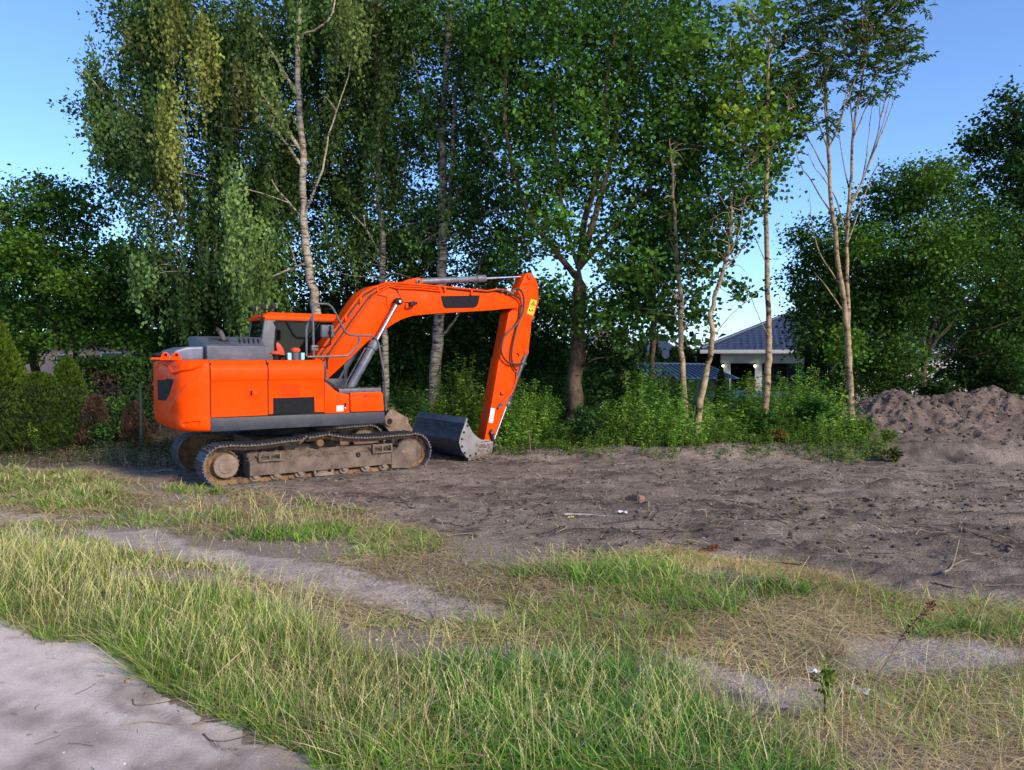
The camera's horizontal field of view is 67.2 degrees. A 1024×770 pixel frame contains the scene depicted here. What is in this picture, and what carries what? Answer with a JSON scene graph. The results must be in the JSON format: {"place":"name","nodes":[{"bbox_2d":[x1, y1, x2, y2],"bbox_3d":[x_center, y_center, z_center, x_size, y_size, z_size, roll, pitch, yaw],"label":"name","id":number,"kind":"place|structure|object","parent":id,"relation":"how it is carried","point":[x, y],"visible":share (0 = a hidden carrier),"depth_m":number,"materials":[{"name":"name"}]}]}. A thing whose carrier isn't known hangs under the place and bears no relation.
{"place":"outdoors","nodes":[
{"label":"outdoors","id":0,"kind":"place"},
{"bbox_2d":[23,329,178,403],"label":"house","id":1,"kind":"structure","parent":0,"point":[48,366],"depth_m":33.27,"materials":[{"name":"grey"}]},
{"bbox_2d":[100,352,125,357],"bbox_3d":[-17.229,-1.152,33.243,1.075,0.576,0.075,0,2,0],"label":"window","id":2,"kind":"structure","parent":1,"relation":"in","point":[101,353],"depth_m":33.20,"materials":[{"name":"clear glass"}]},
{"bbox_2d":[0,615,343,769],"bbox_3d":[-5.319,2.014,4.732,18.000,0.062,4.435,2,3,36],"label":"gravel track","id":3,"kind":"structure","parent":0,"point":[26,663],"depth_m":4.58,"materials":[{"name":"gravel"}]},
{"bbox_2d":[132,699,179,705],"bbox_3d":[-2.268,2.004,4.864,0.300,0.012,0.092,0,2,-3],"label":"stick","id":4,"kind":"object","parent":3,"relation":"on","point":[150,704],"visible":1,"depth_m":4.85,"materials":[{"name":"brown wood"}]},
{"bbox_2d":[121,719,221,725],"bbox_3d":[-2.010,2.008,4.579,0.615,0.026,0.060,0,2,-2],"label":"stick","id":5,"kind":"object","parent":3,"relation":"on","point":[168,723],"visible":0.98,"depth_m":4.58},
{"bbox_2d":[202,733,245,747],"bbox_3d":[-1.649,2.018,4.432,0.182,0.023,0.233,-2,3,-41],"label":"stick","id":6,"kind":"object","parent":3,"relation":"on","point":[206,737],"visible":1,"depth_m":4.38,"materials":[{"name":"brown wood"}]},
{"bbox_2d":[0,357,1023,769],"bbox_3d":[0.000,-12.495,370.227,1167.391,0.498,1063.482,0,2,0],"label":"ground","id":7,"kind":"structure","parent":0,"point":[924,459],"depth_m":9.45,"materials":[{"name":"soil"}]},
{"bbox_2d":[0,320,37,450],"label":"thuja","id":8,"kind":"object","parent":7,"relation":"on","point":[13,369],"visible":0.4,"depth_m":17.78,"materials":[{"name":"green plant"}]},
{"bbox_2d":[23,423,40,451],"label":"leafy shrub","id":9,"kind":"object","parent":7,"relation":"on","point":[32,436],"visible":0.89,"depth_m":17.31,"materials":[{"name":"green plant"}]},
{"bbox_2d":[2,371,73,452],"bbox_3d":[-11.049,0.614,17.969,1.479,1.895,1.480,-2,3,-34],"label":"thuja","id":10,"kind":"object","parent":7,"relation":"on","point":[29,384],"visible":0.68,"depth_m":17.51,"materials":[{"name":"green plant"}]},
{"bbox_2d":[40,357,91,448],"bbox_3d":[-10.450,0.445,18.121,1.195,2.241,1.170,0,2,0],"label":"thuja","id":11,"kind":"object","parent":7,"relation":"on","point":[68,374],"visible":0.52,"depth_m":17.84,"materials":[{"name":"green plant"}]},
{"bbox_2d":[0,163,188,371],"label":"round leafy tree","id":12,"kind":"object","parent":7,"relation":"on","point":[35,266],"visible":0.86,"depth_m":22.52,"materials":[{"name":"green plant"}]},
{"bbox_2d":[74,394,114,448],"bbox_3d":[-9.769,0.890,18.059,0.914,1.397,0.894,0,2,0],"label":"thuja","id":13,"kind":"object","parent":7,"relation":"on","point":[91,409],"visible":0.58,"depth_m":17.81,"materials":[{"name":"brown plant"}]},
{"bbox_2d":[52,354,160,435],"bbox_3d":[-10.890,0.340,21.012,2.956,2.406,1.296,0,2,0],"label":"hedge","id":14,"kind":"object","parent":7,"relation":"on","point":[118,367],"visible":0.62,"depth_m":20.59,"materials":[{"name":"green plant"}]},
{"bbox_2d":[86,419,126,448],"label":"leafy shrub","id":15,"kind":"object","parent":7,"relation":"on","point":[106,427],"visible":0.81,"depth_m":17.35,"materials":[{"name":"green plant"}]},
{"bbox_2d":[105,396,126,441],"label":"leafy shrub","id":16,"kind":"object","parent":7,"relation":"on","point":[116,413],"visible":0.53,"depth_m":18.18,"materials":[{"name":"green plant"}]},
{"bbox_2d":[0,431,232,458],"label":"shade weeds","id":17,"kind":"object","parent":7,"relation":"on","point":[153,445],"visible":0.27,"depth_m":17.16,"materials":[{"name":"green plant"}]},
{"bbox_2d":[0,438,239,467],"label":"verge weeds","id":18,"kind":"object","parent":7,"relation":"on","point":[123,454],"visible":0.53,"depth_m":15.68,"materials":[{"name":"green plant"}]},
{"bbox_2d":[117,400,151,448],"bbox_3d":[-8.853,0.966,18.052,0.750,1.236,0.733,0,2,0],"label":"thuja","id":19,"kind":"object","parent":7,"relation":"on","point":[124,425],"visible":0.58,"depth_m":17.86,"materials":[{"name":"brown plant"}]},
{"bbox_2d":[0,383,338,451],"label":"wire fence","id":20,"kind":"object","parent":7,"relation":"on","point":[140,417],"visible":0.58,"depth_m":17.19,"materials":[{"name":"metal"}]},
{"bbox_2d":[62,230,292,358],"bbox_3d":[-10.491,-1.760,24.887,8.012,6.272,4.142,0,2,0],"label":"round leafy tree","id":21,"kind":"object","parent":7,"relation":"on","point":[210,333],"visible":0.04,"depth_m":24.42,"materials":[{"name":"green plant"}]},
{"bbox_2d":[47,0,374,346],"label":"birch tree","id":22,"kind":"object","parent":7,"relation":"on","point":[242,252],"visible":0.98,"depth_m":20.10,"materials":[{"name":"green plant"}]},
{"bbox_2d":[196,648,244,709],"bbox_3d":[-1.905,1.899,5.006,0.062,0.216,0.502,1,2,16],"label":"stick","id":23,"kind":"object","parent":7,"relation":"on","point":[216,675],"visible":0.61,"depth_m":5.02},
{"bbox_2d":[150,273,538,486],"bbox_3d":[-2.925,-0.383,15.531,8.294,4.177,2.796,-2,3,-34],"label":"excavator","id":24,"kind":"object","parent":7,"relation":"on","point":[275,395],"visible":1,"depth_m":14.17,"materials":[{"name":"orange paint"}]},
{"bbox_2d":[208,360,267,417],"bbox_3d":[-4.630,0.050,12.985,0.924,0.944,0.326,-2,3,-34],"label":"engine door","id":25,"kind":"structure","parent":24,"relation":"in","point":[238,387],"depth_m":12.86,"materials":[{"name":"orange paint"}]},
{"bbox_2d":[265,360,323,413],"bbox_3d":[-3.826,0.023,13.530,0.983,0.927,0.321,-2,3,-34],"label":"pump door","id":26,"kind":"structure","parent":24,"relation":"in","point":[294,386],"depth_m":13.40,"materials":[{"name":"orange paint"}]},
{"bbox_2d":[294,0,440,407],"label":"birch tree","id":27,"kind":"object","parent":7,"relation":"on","point":[378,150],"visible":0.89,"depth_m":21.67,"materials":[{"name":"green plant"}]},
{"bbox_2d":[225,0,530,386],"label":"birch tree","id":28,"kind":"object","parent":7,"relation":"on","point":[334,300],"visible":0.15,"depth_m":24.41,"materials":[{"name":"green plant"}]},
{"bbox_2d":[322,274,459,408],"bbox_3d":[-3.920,-0.970,23.460,4.781,4.811,3.670,0,2,0],"label":"shrub","id":29,"kind":"object","parent":7,"relation":"on","point":[399,344],"visible":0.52,"depth_m":23.05,"materials":[{"name":"green plant"}]},
{"bbox_2d":[371,407,411,443],"bbox_3d":[-2.868,0.960,18.450,1.027,0.934,1.104,-2,3,-34],"label":"spare bucket","id":30,"kind":"object","parent":7,"relation":"on","point":[394,420],"visible":0.58,"depth_m":17.98,"materials":[{"name":"brown metal"}]},
{"bbox_2d":[383,393,426,423],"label":"leafy shrub","id":31,"kind":"object","parent":7,"relation":"on","point":[406,402],"visible":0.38,"depth_m":20.91,"materials":[{"name":"green plant"}]},
{"bbox_2d":[282,272,546,378],"bbox_3d":[-3.860,-1.354,27.006,11.393,5.301,3.999,0,2,0],"label":"shrub","id":32,"kind":"object","parent":7,"relation":"on","point":[303,309],"visible":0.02,"depth_m":26.59,"materials":[{"name":"green plant"}]},
{"bbox_2d":[347,372,514,408],"bbox_3d":[-5.997,0.356,27.005,12.348,1.928,1.296,0,2,0],"label":"hedge","id":33,"kind":"object","parent":7,"relation":"on","point":[442,386],"visible":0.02,"depth_m":26.66,"materials":[{"name":"green plant"}]},
{"bbox_2d":[410,521,464,526],"bbox_3d":[-0.959,1.798,9.972,0.818,0.046,0.063,1,2,26],"label":"stick","id":34,"kind":"object","parent":7,"relation":"on","point":[441,522],"visible":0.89,"depth_m":9.95,"materials":[{"name":"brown wood"}]},
{"bbox_2d":[0,539,891,769],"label":"verge grass","id":35,"kind":"structure","parent":7,"relation":"on","point":[107,634],"depth_m":4.92,"materials":[{"name":"plant"}]},
{"bbox_2d":[375,0,542,412],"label":"birch tree","id":36,"kind":"object","parent":7,"relation":"on","point":[441,117],"visible":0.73,"depth_m":21.20,"materials":[{"name":"green plant"}]},
{"bbox_2d":[433,391,484,425],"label":"leafy shrub","id":37,"kind":"object","parent":7,"relation":"on","point":[453,404],"visible":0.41,"depth_m":20.86,"materials":[{"name":"green plant"}]},
{"bbox_2d":[412,287,541,403],"bbox_3d":[-1.079,-0.821,23.524,3.968,4.406,3.126,0,2,0],"label":"shrub","id":38,"kind":"object","parent":7,"relation":"on","point":[470,335],"visible":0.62,"depth_m":23.02,"materials":[{"name":"green plant"}]},
{"bbox_2d":[0,280,1020,368],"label":"wood","id":39,"kind":"object","parent":7,"relation":"on","point":[694,342],"visible":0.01,"depth_m":63.09,"materials":[{"name":"green plant"}]},
{"bbox_2d":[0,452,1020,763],"bbox_3d":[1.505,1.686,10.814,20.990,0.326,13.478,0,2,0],"label":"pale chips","id":40,"kind":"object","parent":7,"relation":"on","point":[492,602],"visible":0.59,"depth_m":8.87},
{"bbox_2d":[0,462,1023,755],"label":"tuft grass","id":41,"kind":"structure","parent":7,"relation":"on","point":[96,496],"depth_m":7.28,"materials":[{"name":"plant"}]},
{"bbox_2d":[0,483,1023,769],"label":"grass stalks","id":42,"kind":"object","parent":7,"relation":"on","point":[202,625],"depth_m":5.06,"materials":[{"name":"plant"}]},
{"bbox_2d":[0,441,1023,769],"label":"fine twigs","id":43,"kind":"object","parent":7,"relation":"on","point":[666,529],"visible":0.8,"depth_m":10.57,"materials":[{"name":"wood"}]},
{"bbox_2d":[0,452,1023,769],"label":"mown straw","id":44,"kind":"object","parent":7,"relation":"on","point":[798,616],"visible":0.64,"depth_m":6.46,"materials":[{"name":"beige plant"}]},
{"bbox_2d":[489,272,591,401],"bbox_3d":[1.060,-1.052,23.601,3.370,4.727,3.151,1,2,18],"label":"shrub","id":45,"kind":"object","parent":7,"relation":"on","point":[539,356],"visible":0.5,"depth_m":23.09,"materials":[{"name":"green plant"}]},
{"bbox_2d":[524,386,563,431],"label":"leafy shrub","id":46,"kind":"object","parent":7,"relation":"on","point":[542,408],"visible":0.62,"depth_m":18.95,"materials":[{"name":"green plant"}]},
{"bbox_2d":[550,381,564,426],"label":"thuja","id":47,"kind":"object","parent":7,"relation":"on","point":[560,391],"visible":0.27,"depth_m":21.45,"materials":[{"name":"green plant"}]},
{"bbox_2d":[548,345,566,395],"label":"thuja","id":48,"kind":"object","parent":7,"relation":"on","point":[563,384],"visible":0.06,"depth_m":38.19,"materials":[{"name":"green plant"}]},
{"bbox_2d":[363,0,752,436],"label":"maple tree","id":49,"kind":"object","parent":7,"relation":"on","point":[611,104],"visible":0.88,"depth_m":18.93,"materials":[{"name":"green plant"}]},
{"bbox_2d":[94,440,1023,562],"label":"soil clods","id":50,"kind":"object","parent":7,"relation":"on","point":[745,534],"visible":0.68,"depth_m":11.32,"materials":[{"name":"soil"}]},
{"bbox_2d":[565,513,604,516],"bbox_3d":[1.004,1.787,10.586,0.573,0.042,0.091,1,2,20],"label":"stick","id":51,"kind":"object","parent":7,"relation":"on","point":[581,514],"visible":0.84,"depth_m":10.63,"materials":[{"name":"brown wood"}]},
{"bbox_2d":[565,403,611,446],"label":"leafy shrub","id":52,"kind":"object","parent":7,"relation":"on","point":[585,424],"visible":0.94,"depth_m":17.18,"materials":[{"name":"green plant"}]},
{"bbox_2d":[583,387,596,415],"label":"leafy shrub","id":53,"kind":"object","parent":7,"relation":"on","point":[587,402],"visible":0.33,"depth_m":20.06,"materials":[{"name":"green plant"}]},
{"bbox_2d":[583,348,600,395],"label":"thuja","id":54,"kind":"object","parent":7,"relation":"on","point":[587,356],"visible":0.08,"depth_m":37.58,"materials":[{"name":"green plant"}]},
{"bbox_2d":[389,630,835,769],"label":"lush grass","id":55,"kind":"structure","parent":7,"relation":"on","point":[584,709],"depth_m":4.53,"materials":[{"name":"plant"}]},
{"bbox_2d":[381,351,869,447],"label":"undergrowth","id":56,"kind":"object","parent":7,"relation":"on","point":[743,411],"visible":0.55,"depth_m":18.55,"materials":[{"name":"green plant"}]},
{"bbox_2d":[562,308,697,417],"bbox_3d":[3.060,-0.290,20.069,3.397,3.428,2.673,1,3,32],"label":"shrub","id":57,"kind":"object","parent":7,"relation":"on","point":[605,379],"visible":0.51,"depth_m":19.76,"materials":[{"name":"green plant"}]},
{"bbox_2d":[626,495,644,502],"bbox_3d":[1.865,1.737,11.631,0.160,0.136,0.270,9,-14,-40],"label":"brick fragment","id":58,"kind":"object","parent":7,"relation":"on","point":[634,498],"visible":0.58,"depth_m":11.56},
{"bbox_2d":[369,361,906,428],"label":"tall weeds","id":59,"kind":"object","parent":7,"relation":"on","point":[711,392],"visible":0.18,"depth_m":21.90,"materials":[{"name":"green plant"}]},
{"bbox_2d":[631,342,648,386],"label":"thuja","id":60,"kind":"object","parent":7,"relation":"on","point":[642,348],"visible":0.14,"depth_m":37.33,"materials":[{"name":"green plant"}]},
{"bbox_2d":[612,413,671,445],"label":"leafy shrub","id":61,"kind":"object","parent":7,"relation":"on","point":[629,424],"visible":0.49,"depth_m":17.28,"materials":[{"name":"green plant"}]},
{"bbox_2d":[601,174,689,389],"bbox_3d":[3.376,-2.248,20.911,3.000,7.152,2.331,0,2,0],"label":"young maple tree","id":62,"kind":"object","parent":7,"relation":"on","point":[652,349],"visible":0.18,"depth_m":20.82,"materials":[{"name":"green plant"}]},
{"bbox_2d":[648,342,664,362],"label":"thuja","id":63,"kind":"object","parent":7,"relation":"on","point":[658,355],"visible":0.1,"depth_m":38.04,"materials":[{"name":"green plant"}]},
{"bbox_2d":[666,346,679,362],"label":"thuja","id":64,"kind":"object","parent":7,"relation":"on","point":[673,355],"visible":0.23,"depth_m":37.39,"materials":[{"name":"green plant"}]},
{"bbox_2d":[608,114,740,423],"bbox_3d":[3.969,-2.465,18.864,3.031,7.751,2.776,1,3,29],"label":"young maple tree","id":65,"kind":"object","parent":7,"relation":"on","point":[677,256],"visible":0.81,"depth_m":18.45,"materials":[{"name":"green plant"}]},
{"bbox_2d":[474,417,901,462],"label":"ground weeds","id":66,"kind":"object","parent":7,"relation":"on","point":[798,436],"visible":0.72,"depth_m":16.67,"materials":[{"name":"green plant"}]},
{"bbox_2d":[637,362,739,410],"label":"garden shed","id":67,"kind":"structure","parent":7,"relation":"on","point":[695,370],"depth_m":26.66,"materials":[{"name":"blue metal"}]},
{"bbox_2d":[683,346,695,362],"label":"thuja","id":68,"kind":"object","parent":7,"relation":"on","point":[689,355],"visible":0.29,"depth_m":38.27,"materials":[{"name":"green plant"}]},
{"bbox_2d":[696,349,711,364],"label":"thuja","id":69,"kind":"object","parent":7,"relation":"on","point":[702,358],"visible":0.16,"depth_m":37.67,"materials":[{"name":"green plant"}]},
{"bbox_2d":[692,544,718,553],"bbox_3d":[2.109,1.795,8.390,0.334,0.130,0.088,0,2,-11],"label":"dried dock","id":70,"kind":"object","parent":7,"relation":"on","point":[706,549],"visible":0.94,"depth_m":8.40,"materials":[{"name":"brown plant"}]},
{"bbox_2d":[713,369,727,418],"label":"thuja","id":71,"kind":"object","parent":7,"relation":"on","point":[721,375],"visible":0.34,"depth_m":21.45,"materials":[{"name":"green plant"}]},
{"bbox_2d":[710,353,730,386],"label":"thuja","id":72,"kind":"object","parent":7,"relation":"on","point":[716,359],"visible":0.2,"depth_m":37.67,"materials":[{"name":"green plant"}]},
{"bbox_2d":[674,145,781,444],"bbox_3d":[4.833,-1.939,17.315,2.266,6.858,2.026,0,2,0],"label":"young maple tree","id":73,"kind":"object","parent":7,"relation":"on","point":[749,195],"visible":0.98,"depth_m":17.05,"materials":[{"name":"green plant"}]},
{"bbox_2d":[730,363,747,390],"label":"window","id":74,"kind":"structure","parent":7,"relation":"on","point":[735,372],"depth_m":37.97,"materials":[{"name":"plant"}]},
{"bbox_2d":[687,390,797,410],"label":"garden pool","id":75,"kind":"structure","parent":7,"relation":"on","point":[737,396],"depth_m":24.83,"materials":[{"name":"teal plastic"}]},
{"bbox_2d":[737,363,754,390],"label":"window","id":76,"kind":"structure","parent":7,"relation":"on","point":[746,368],"depth_m":37.73,"materials":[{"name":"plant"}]},
{"bbox_2d":[677,0,830,414],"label":"young maple tree","id":77,"kind":"object","parent":7,"relation":"on","point":[770,136],"visible":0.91,"depth_m":17.82,"materials":[{"name":"green plant"}]},
{"bbox_2d":[742,405,786,437],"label":"leafy shrub","id":78,"kind":"object","parent":7,"relation":"on","point":[760,420],"visible":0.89,"depth_m":17.07,"materials":[{"name":"green plant"}]},
{"bbox_2d":[762,363,771,390],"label":"thuja","id":79,"kind":"object","parent":7,"relation":"on","point":[763,364],"visible":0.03,"depth_m":37.43,"materials":[{"name":"green plant"}]},
{"bbox_2d":[769,429,786,442],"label":"dead leaf clump","id":80,"kind":"object","parent":7,"relation":"on","point":[777,438],"visible":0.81,"depth_m":16.58,"materials":[{"name":"brown plant"}]},
{"bbox_2d":[801,343,814,396],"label":"thuja","id":81,"kind":"object","parent":7,"relation":"on","point":[808,360],"visible":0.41,"depth_m":21.43,"materials":[{"name":"green plant"}]},
{"bbox_2d":[808,666,819,673],"bbox_3d":[2.078,1.956,5.295,0.080,0.038,0.113,1,2,21],"label":"litter scrap","id":82,"kind":"object","parent":7,"relation":"on","point":[813,669],"visible":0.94,"depth_m":5.26,"materials":[{"name":"white paper"}]},
{"bbox_2d":[787,392,842,434],"bbox_3d":[6.883,0.721,17.617,1.206,1.133,1.110,0,2,0],"label":"leafy shrub","id":83,"kind":"object","parent":7,"relation":"on","point":[805,408],"visible":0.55,"depth_m":17.40,"materials":[{"name":"green plant"}]},
{"bbox_2d":[814,341,828,413],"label":"thuja","id":84,"kind":"object","parent":7,"relation":"on","point":[821,365],"visible":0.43,"depth_m":21.41,"materials":[{"name":"green plant"}]},
{"bbox_2d":[810,654,837,731],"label":"weed","id":85,"kind":"object","parent":7,"relation":"on","point":[827,672],"visible":0.91,"depth_m":4.56,"materials":[{"name":"green plant"}]},
{"bbox_2d":[700,313,954,392],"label":"house","id":86,"kind":"structure","parent":7,"relation":"on","point":[747,345],"depth_m":36.29,"materials":[{"name":"grey tile"}]},
{"bbox_2d":[772,363,800,392],"bbox_3d":[13.016,-0.345,36.539,1.260,2.220,0.160,1,2,14],"label":"window","id":87,"kind":"structure","parent":86,"relation":"in","point":[786,372],"depth_m":36.54,"materials":[{"name":"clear glass"}]},
{"bbox_2d":[828,374,858,408],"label":"leafy shrub","id":88,"kind":"object","parent":7,"relation":"on","point":[836,385],"visible":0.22,"depth_m":22.43,"materials":[{"name":"green plant"}]},
{"bbox_2d":[762,0,939,418],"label":"ash tree","id":89,"kind":"object","parent":7,"relation":"on","point":[854,31],"visible":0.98,"depth_m":17.69,"materials":[{"name":"green plant"}]},
{"bbox_2d":[840,414,886,440],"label":"leafy shrub","id":90,"kind":"object","parent":7,"relation":"on","point":[867,429],"visible":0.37,"depth_m":16.92,"materials":[{"name":"green plant"}]},
{"bbox_2d":[881,429,899,441],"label":"leafy shrub","id":91,"kind":"object","parent":7,"relation":"on","point":[891,434],"visible":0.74,"depth_m":16.57,"materials":[{"name":"green plant"}]},
{"bbox_2d":[816,358,966,402],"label":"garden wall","id":92,"kind":"structure","parent":7,"relation":"on","point":[908,375],"depth_m":31.00,"materials":[{"name":"grey metal"}]},
{"bbox_2d":[762,147,1023,400],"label":"round leafy tree","id":93,"kind":"object","parent":7,"relation":"on","point":[888,279],"visible":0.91,"depth_m":22.13,"materials":[{"name":"green plant"}]},
{"bbox_2d":[882,446,904,461],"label":"small leafy shrub","id":94,"kind":"object","parent":7,"relation":"on","point":[895,455],"visible":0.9,"depth_m":15.62,"materials":[{"name":"green plant"}]},
{"bbox_2d":[862,364,924,394],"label":"leafy shrub","id":95,"kind":"object","parent":7,"relation":"on","point":[908,390],"visible":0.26,"depth_m":22.39,"materials":[{"name":"green plant"}]},
{"bbox_2d":[840,388,963,433],"bbox_3d":[9.768,0.691,19.342,4.539,1.203,4.300,0,2,0],"label":"soil heap","id":96,"kind":"object","parent":7,"relation":"on","point":[895,409],"visible":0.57,"depth_m":18.50,"materials":[{"name":"soil"}]},
{"bbox_2d":[875,600,936,682],"bbox_3d":[2.639,1.724,5.162,0.468,0.543,0.063,0,2,-11],"label":"dried dock","id":97,"kind":"object","parent":7,"relation":"on","point":[916,620],"visible":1,"depth_m":5.16,"materials":[{"name":"brown plant"}]},
{"bbox_2d":[847,416,1023,443],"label":"soil heap","id":98,"kind":"object","parent":7,"relation":"on","point":[970,429],"visible":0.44,"depth_m":17.24,"materials":[{"name":"soil"}]},
{"bbox_2d":[914,377,967,396],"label":"leafy shrub","id":99,"kind":"object","parent":7,"relation":"on","point":[944,388],"visible":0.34,"depth_m":22.36,"materials":[{"name":"green plant"}]},
{"bbox_2d":[942,539,970,573],"bbox_3d":[4.645,1.812,7.986,0.165,0.153,1.300,2,3,36],"label":"stick","id":100,"kind":"object","parent":7,"relation":"on","point":[949,569],"visible":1,"depth_m":8.05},
{"bbox_2d":[930,391,1023,425],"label":"soil heap","id":101,"kind":"object","parent":7,"relation":"on","point":[963,404],"visible":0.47,"depth_m":18.79,"materials":[{"name":"soil"}]},
{"bbox_2d":[931,65,1023,394],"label":"tall dark tree","id":102,"kind":"object","parent":7,"relation":"on","point":[1012,166],"visible":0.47,"depth_m":24.08,"materials":[{"name":"green plant"}]},
{"bbox_2d":[934,581,1022,587],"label":"stick","id":103,"kind":"object","parent":7,"relation":"on","point":[941,583],"visible":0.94,"depth_m":7.21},
{"bbox_2d":[952,353,1023,393],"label":"leafy shrub","id":104,"kind":"object","parent":7,"relation":"on","point":[997,382],"visible":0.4,"depth_m":22.37,"materials":[{"name":"green plant"}]},
{"bbox_2d":[968,385,1023,416],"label":"soil heap","id":105,"kind":"object","parent":7,"relation":"on","point":[998,397],"visible":0.2,"depth_m":19.25,"materials":[{"name":"soil"}]},
{"bbox_2d":[0,0,1023,356],"label":"sky","id":106,"kind":"structure","parent":0,"point":[979,42],"materials":[{"name":"blue"}]},
{"bbox_2d":[585,331,633,371],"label":"house","id":107,"kind":"structure","parent":0,"point":[604,346],"depth_m":52.40,"materials":[{"name":"grey glass"}]},
{"bbox_2d":[631,341,674,362],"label":"house","id":108,"kind":"structure","parent":0,"point":[667,346],"depth_m":54.16,"materials":[{"name":"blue tile"}]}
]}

